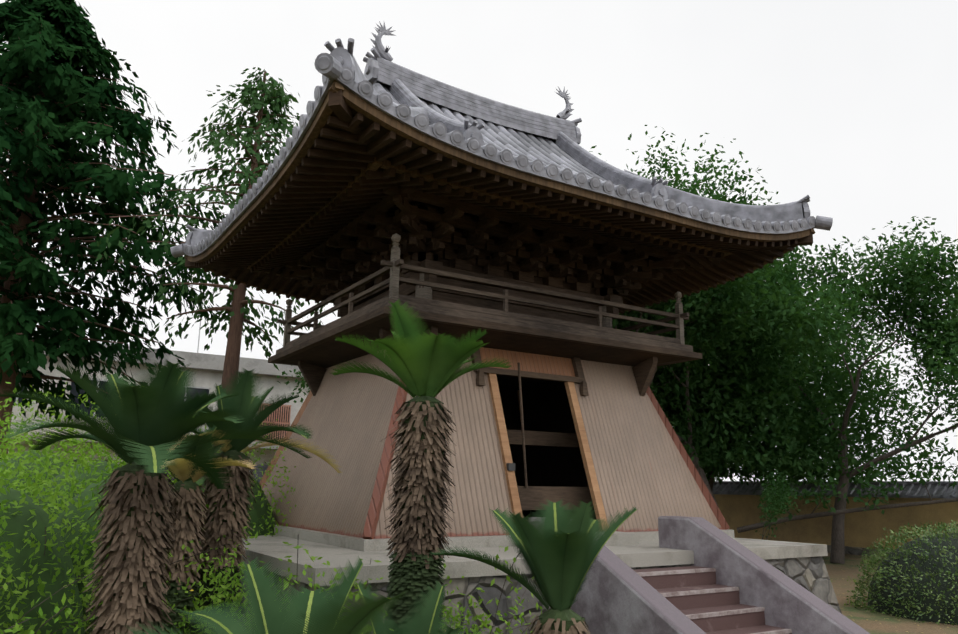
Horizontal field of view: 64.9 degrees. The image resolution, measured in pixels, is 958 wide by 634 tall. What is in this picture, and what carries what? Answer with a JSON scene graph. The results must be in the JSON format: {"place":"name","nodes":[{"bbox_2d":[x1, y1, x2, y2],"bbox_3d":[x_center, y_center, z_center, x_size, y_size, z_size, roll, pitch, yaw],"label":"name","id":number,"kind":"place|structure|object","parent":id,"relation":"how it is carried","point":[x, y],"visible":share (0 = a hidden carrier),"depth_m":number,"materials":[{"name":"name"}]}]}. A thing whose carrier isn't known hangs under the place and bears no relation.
{"place":"outdoors","nodes":[
{"label":"outdoors","id":0,"kind":"place"},
{"bbox_2d":[0,0,263,453],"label":"hinoki tree","id":1,"kind":"object","parent":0,"point":[66,37],"depth_m":18.11,"materials":[{"name":"green plant"}]},
{"bbox_2d":[0,450,281,633],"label":"shrub","id":2,"kind":"object","parent":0,"point":[17,522],"depth_m":5.87,"materials":[{"name":"green plant"}]},
{"bbox_2d":[10,356,309,470],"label":"building walls","id":3,"kind":"structure","parent":0,"point":[206,378],"depth_m":28.65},
{"bbox_2d":[8,289,218,461],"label":"building fittings","id":4,"kind":"object","parent":3,"relation":"attached to","point":[185,391],"visible":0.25,"depth_m":28.79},
{"bbox_2d":[13,377,289,486],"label":"building windows","id":5,"kind":"structure","parent":3,"relation":"in","point":[73,391],"depth_m":28.55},
{"bbox_2d":[12,336,302,449],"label":"building parapet","id":6,"kind":"structure","parent":3,"relation":"on","point":[203,361],"depth_m":28.88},
{"bbox_2d":[255,403,291,440],"bbox_3d":[-8.169,4.203,29.989,1.330,1.470,0.065,9,-15,-31],"label":"slatted window","id":7,"kind":"structure","parent":3,"relation":"attached to","point":[284,422],"depth_m":30.10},
{"bbox_2d":[156,425,224,633],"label":"sago palm","id":8,"kind":"object","parent":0,"point":[174,595],"depth_m":6.60,"materials":[{"name":"plant"}]},
{"bbox_2d":[160,484,211,592],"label":"palm trunk","id":9,"kind":"object","parent":8,"relation":"attached to","point":[186,529],"visible":0.67,"depth_m":6.67,"materials":[{"name":"brown plant"}]},
{"bbox_2d":[166,455,256,481],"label":"dry palm fronds","id":10,"kind":"object","parent":8,"relation":"attached to","point":[178,467],"visible":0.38,"depth_m":6.75,"materials":[{"name":"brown plant"}]},
{"bbox_2d":[95,67,335,451],"bbox_3d":[-5.353,-0.148,16.796,6.229,11.508,5.717,9,-15,-31],"label":"conifer tree","id":11,"kind":"object","parent":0,"point":[280,101],"depth_m":16.81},
{"bbox_2d":[0,0,957,480],"label":"sky","id":12,"kind":"structure","parent":0,"point":[850,106],"materials":[{"name":"white"}]},
{"bbox_2d":[753,464,809,539],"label":"shrub","id":13,"kind":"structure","parent":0,"point":[779,495],"depth_m":17.02,"materials":[{"name":"green plant"}]},
{"bbox_2d":[737,441,957,532],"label":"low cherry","id":14,"kind":"object","parent":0,"point":[883,491],"depth_m":19.19,"materials":[{"name":"green plant"}]},
{"bbox_2d":[822,553,957,633],"bbox_3d":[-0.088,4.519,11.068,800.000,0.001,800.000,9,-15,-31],"label":"ground","id":15,"kind":"structure","parent":0,"point":[868,621],"depth_m":12.55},
{"bbox_2d":[0,382,296,633],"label":"bush","id":16,"kind":"object","parent":15,"relation":"on","point":[29,484],"visible":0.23,"depth_m":6.51,"materials":[{"name":"green plant"}]},
{"bbox_2d":[0,358,311,633],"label":"sago palm","id":17,"kind":"object","parent":15,"relation":"on","point":[157,413],"depth_m":5.24,"materials":[{"name":"green plant"}]},
{"bbox_2d":[11,363,209,472],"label":"palm frond stems","id":18,"kind":"object","parent":17,"relation":"attached to","point":[154,460],"visible":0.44,"depth_m":4.76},
{"bbox_2d":[83,469,182,633],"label":"palm trunk","id":19,"kind":"object","parent":17,"relation":"on","point":[120,612],"visible":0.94,"depth_m":5.13,"materials":[{"name":"brown plant"}]},
{"bbox_2d":[189,368,313,633],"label":"cycad","id":20,"kind":"object","parent":15,"relation":"on","point":[252,416],"depth_m":7.49,"materials":[{"name":"green plant"}]},
{"bbox_2d":[196,455,257,574],"bbox_3d":[-2.533,1.957,7.515,0.624,1.147,0.709,0,-13,3],"label":"palm trunk","id":21,"kind":"object","parent":20,"relation":"attached to","point":[213,532],"visible":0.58,"depth_m":7.32,"materials":[{"name":"brown plant"}]},
{"bbox_2d":[167,430,341,472],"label":"dry palm fronds","id":22,"kind":"object","parent":20,"relation":"attached to","point":[225,449],"visible":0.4,"depth_m":7.85,"materials":[{"name":"brown plant"}]},
{"bbox_2d":[118,556,495,633],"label":"cycad plant","id":23,"kind":"object","parent":15,"relation":"on","point":[288,618],"visible":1,"depth_m":3.66,"materials":[{"name":"green plant"}]},
{"bbox_2d":[197,563,390,633],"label":"palm frond stems","id":24,"kind":"object","parent":23,"relation":"attached to","point":[261,607],"visible":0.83,"depth_m":3.66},
{"bbox_2d":[170,526,495,633],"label":"shrub","id":25,"kind":"object","parent":15,"relation":"on","point":[214,598],"visible":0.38,"depth_m":6.24,"materials":[{"name":"green plant"}]},
{"bbox_2d":[191,534,541,633],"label":"shrub","id":26,"kind":"object","parent":15,"relation":"on","point":[450,581],"depth_m":5.95,"materials":[{"name":"green plant"}]},
{"bbox_2d":[357,580,465,633],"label":"cycad leaves","id":27,"kind":"object","parent":15,"relation":"on","point":[421,624],"visible":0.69,"depth_m":4.62,"materials":[{"name":"green plant"}]},
{"bbox_2d":[330,299,510,628],"bbox_3d":[-0.479,1.633,5.916,1.583,3.467,1.427,9,-15,-31],"label":"sago palm","id":28,"kind":"object","parent":15,"relation":"on","point":[426,365],"depth_m":5.84,"materials":[{"name":"plant"}]},
{"bbox_2d":[365,617,414,633],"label":"trunk","id":29,"kind":"object","parent":28,"relation":"attached to","point":[394,625],"visible":0.1,"depth_m":5.46,"materials":[{"name":"plant"}]},
{"bbox_2d":[381,400,455,568],"bbox_3d":[-0.451,1.288,5.889,0.558,1.259,0.613,9,-15,-31],"label":"palm trunk","id":30,"kind":"object","parent":28,"relation":"attached to","point":[419,469],"visible":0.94,"depth_m":5.76,"materials":[{"name":"brown plant"}]},
{"bbox_2d":[277,320,656,402],"bbox_3d":[-0.172,2.121,22.334,10.346,9.711,9.810,9,-15,-31],"label":"cherry tree","id":31,"kind":"object","parent":15,"relation":"on","point":[296,380],"visible":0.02,"depth_m":21.61,"materials":[{"name":"green plant"}]},
{"bbox_2d":[431,499,635,633],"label":"sago palm","id":32,"kind":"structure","parent":15,"relation":"on","point":[559,565],"depth_m":5.13,"materials":[{"name":"green plant"}]},
{"bbox_2d":[524,614,590,633],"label":"trunk","id":33,"kind":"object","parent":32,"relation":"attached to","point":[579,626],"visible":0.79,"depth_m":5.05,"materials":[{"name":"brown plant"}]},
{"bbox_2d":[493,503,636,607],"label":"palm frond stems","id":34,"kind":"object","parent":32,"relation":"attached to","point":[555,514],"visible":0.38,"depth_m":5.62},
{"bbox_2d":[237,556,841,633],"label":"stone foundation","id":35,"kind":"object","parent":15,"relation":"on","point":[810,574],"depth_m":7.10,"materials":[{"name":"grey stone"}]},
{"bbox_2d":[259,347,729,538],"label":"wooden trim","id":36,"kind":"structure","parent":35,"relation":"on","point":[537,363],"depth_m":10.47,"materials":[{"name":"brown wood"}]},
{"bbox_2d":[268,306,701,415],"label":"balcony deck","id":37,"kind":"structure","parent":36,"relation":"on","point":[644,372],"depth_m":10.41,"materials":[{"name":"brown wood"}]},
{"bbox_2d":[277,316,688,368],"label":"balcony","id":38,"kind":"structure","parent":37,"relation":"attached to","point":[330,353],"depth_m":10.55,"materials":[{"name":"brown wood"}]},
{"bbox_2d":[283,233,684,346],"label":"balcony posts","id":39,"kind":"object","parent":37,"relation":"on","point":[394,275],"visible":0.81,"depth_m":11.56,"materials":[{"name":"brown wood"}]},
{"bbox_2d":[276,259,692,353],"bbox_3d":[-0.033,0.309,12.019,5.240,0.602,4.380,9,-15,-31],"label":"balcony railing","id":40,"kind":"object","parent":37,"relation":"on","point":[625,334],"visible":0.48,"depth_m":10.21,"materials":[{"name":"wood"}]},
{"bbox_2d":[415,273,611,327],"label":"body columns","id":41,"kind":"structure","parent":37,"relation":"on","point":[425,292],"depth_m":10.16,"materials":[{"name":"brown wood"}]},
{"bbox_2d":[335,259,622,325],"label":"body beams","id":42,"kind":"structure","parent":41,"relation":"on","point":[408,289],"depth_m":10.97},
{"bbox_2d":[364,204,601,293],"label":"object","id":43,"kind":"object","parent":42,"relation":"on","point":[477,269],"visible":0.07,"depth_m":11.07,"materials":[{"name":"brown wood"}]},
{"bbox_2d":[283,186,684,297],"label":"brackets","id":44,"kind":"object","parent":43,"relation":"on","point":[613,269],"visible":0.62,"depth_m":10.82,"materials":[{"name":"brown wood"}]},
{"bbox_2d":[185,90,812,313],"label":"rafters","id":45,"kind":"object","parent":44,"relation":"on","point":[319,178],"visible":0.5,"depth_m":9.95,"materials":[{"name":"brown wood"}]},
{"bbox_2d":[206,106,783,310],"bbox_3d":[-0.014,-1.096,12.337,7.700,0.736,6.880,9,-15,-31],"label":"eave sheathing","id":46,"kind":"object","parent":45,"relation":"on","point":[365,123],"depth_m":9.14,"materials":[{"name":"brown wood"}]},
{"bbox_2d":[359,82,664,223],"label":"roof tiles","id":47,"kind":"object","parent":46,"relation":"on","point":[543,149],"visible":0.04,"depth_m":12.26,"materials":[{"name":"grey tile"}]},
{"bbox_2d":[190,49,802,244],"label":"roof ridges","id":48,"kind":"object","parent":47,"relation":"on","point":[403,85],"visible":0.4,"depth_m":12.10,"materials":[{"name":"grey tile"}]},
{"bbox_2d":[171,21,832,257],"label":"roof ornaments","id":49,"kind":"object","parent":48,"relation":"on","point":[333,62],"visible":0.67,"depth_m":11.41},
{"bbox_2d":[183,67,815,254],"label":"roof edge tiles","id":50,"kind":"object","parent":47,"relation":"attached to","point":[385,101],"visible":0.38,"depth_m":8.95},
{"bbox_2d":[185,80,814,305],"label":"eave fascia","id":51,"kind":"structure","parent":45,"relation":"attached to","point":[364,108],"depth_m":9.02,"materials":[{"name":"brown wood"}]},
{"bbox_2d":[185,78,814,256],"bbox_3d":[-0.014,-1.083,12.334,7.825,0.537,7.005,9,-15,-31],"label":"roof eave lip","id":52,"kind":"object","parent":45,"relation":"on","point":[352,86],"visible":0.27,"depth_m":8.64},
{"bbox_2d":[203,517,827,585],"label":"stone platform","id":53,"kind":"structure","parent":35,"relation":"on","point":[629,549],"depth_m":8.10,"materials":[{"name":"grey stone"}]},
{"bbox_2d":[262,345,722,538],"bbox_3d":[-0.054,1.948,11.649,5.600,2.433,4.740,9,-15,-31],"label":"skirt","id":54,"kind":"object","parent":53,"relation":"on","point":[639,463],"depth_m":10.15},
{"bbox_2d":[496,375,596,519],"bbox_3d":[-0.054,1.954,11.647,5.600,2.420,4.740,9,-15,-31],"label":"doorway","id":55,"kind":"structure","parent":54,"relation":"attached to","point":[546,404],"depth_m":13.77,"materials":[{"name":"black"}]},
{"bbox_2d":[487,373,608,529],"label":"door posts","id":56,"kind":"object","parent":35,"relation":"on","point":[597,501],"depth_m":9.84,"materials":[{"name":"brown wood"}]},
{"bbox_2d":[506,463,514,470],"bbox_3d":[0.396,1.859,9.334,0.100,0.090,0.050,9,-15,-31],"label":"door lock","id":57,"kind":"object","parent":56,"relation":"attached to","point":[510,466],"visible":0.93,"depth_m":9.31,"materials":[{"name":"grey metal"}]},
{"bbox_2d":[529,516,869,633],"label":"stair balustrade","id":58,"kind":"object","parent":15,"relation":"on","point":[617,594],"visible":0.56,"depth_m":7.24,"materials":[{"name":"grey concrete"}]},
{"bbox_2d":[634,566,791,633],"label":"stair treads","id":59,"kind":"object","parent":15,"relation":"on","point":[748,623],"visible":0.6,"depth_m":7.61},
{"bbox_2d":[612,175,832,507],"bbox_3d":[4.661,1.734,22.530,9.519,10.743,10.239,9,-15,-31],"label":"cherry tree","id":60,"kind":"object","parent":15,"relation":"on","point":[696,312],"depth_m":20.19,"materials":[{"name":"green plant"}]},
{"bbox_2d":[589,125,890,439],"bbox_3d":[4.621,0.563,20.165,12.670,11.856,11.029,9,-15,-31],"label":"cherry tree","id":61,"kind":"object","parent":15,"relation":"on","point":[802,309],"depth_m":18.19,"materials":[{"name":"green plant"}]},
{"bbox_2d":[707,270,914,489],"bbox_3d":[10.426,2.520,29.361,11.897,12.271,11.219,9,-15,-31],"label":"cherry tree","id":62,"kind":"object","parent":15,"relation":"on","point":[872,349],"depth_m":26.49,"materials":[{"name":"green plant"}]},
{"bbox_2d":[666,216,957,563],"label":"cherry tree","id":63,"kind":"object","parent":15,"relation":"on","point":[915,279],"depth_m":20.48,"materials":[{"name":"green plant"}]},
{"bbox_2d":[650,290,957,486],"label":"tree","id":64,"kind":"object","parent":63,"relation":"attached to","point":[719,450],"visible":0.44,"depth_m":22.57,"materials":[{"name":"green plant"}]},
{"bbox_2d":[713,494,957,549],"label":"boundary wall","id":65,"kind":"structure","parent":15,"relation":"on","point":[863,529],"depth_m":24.74,"materials":[{"name":"paint"}]},
{"bbox_2d":[712,481,957,498],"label":"wall roof tiles","id":66,"kind":"object","parent":65,"relation":"on","point":[943,490],"visible":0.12,"depth_m":24.15,"materials":[{"name":"grey tile"}]},
{"bbox_2d":[830,562,880,606],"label":"leaves","id":67,"kind":"object","parent":15,"relation":"on","point":[860,591],"visible":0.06,"depth_m":13.82,"materials":[{"name":"green plant"}]},
{"bbox_2d":[827,545,891,556],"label":"footing wall","id":68,"kind":"structure","parent":15,"relation":"on","point":[854,550],"depth_m":24.21,"materials":[{"name":"stone"}]},
{"bbox_2d":[846,520,957,625],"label":"azalea bush","id":69,"kind":"object","parent":15,"relation":"on","point":[937,578],"depth_m":12.38,"materials":[{"name":"green plant"}]}
]}

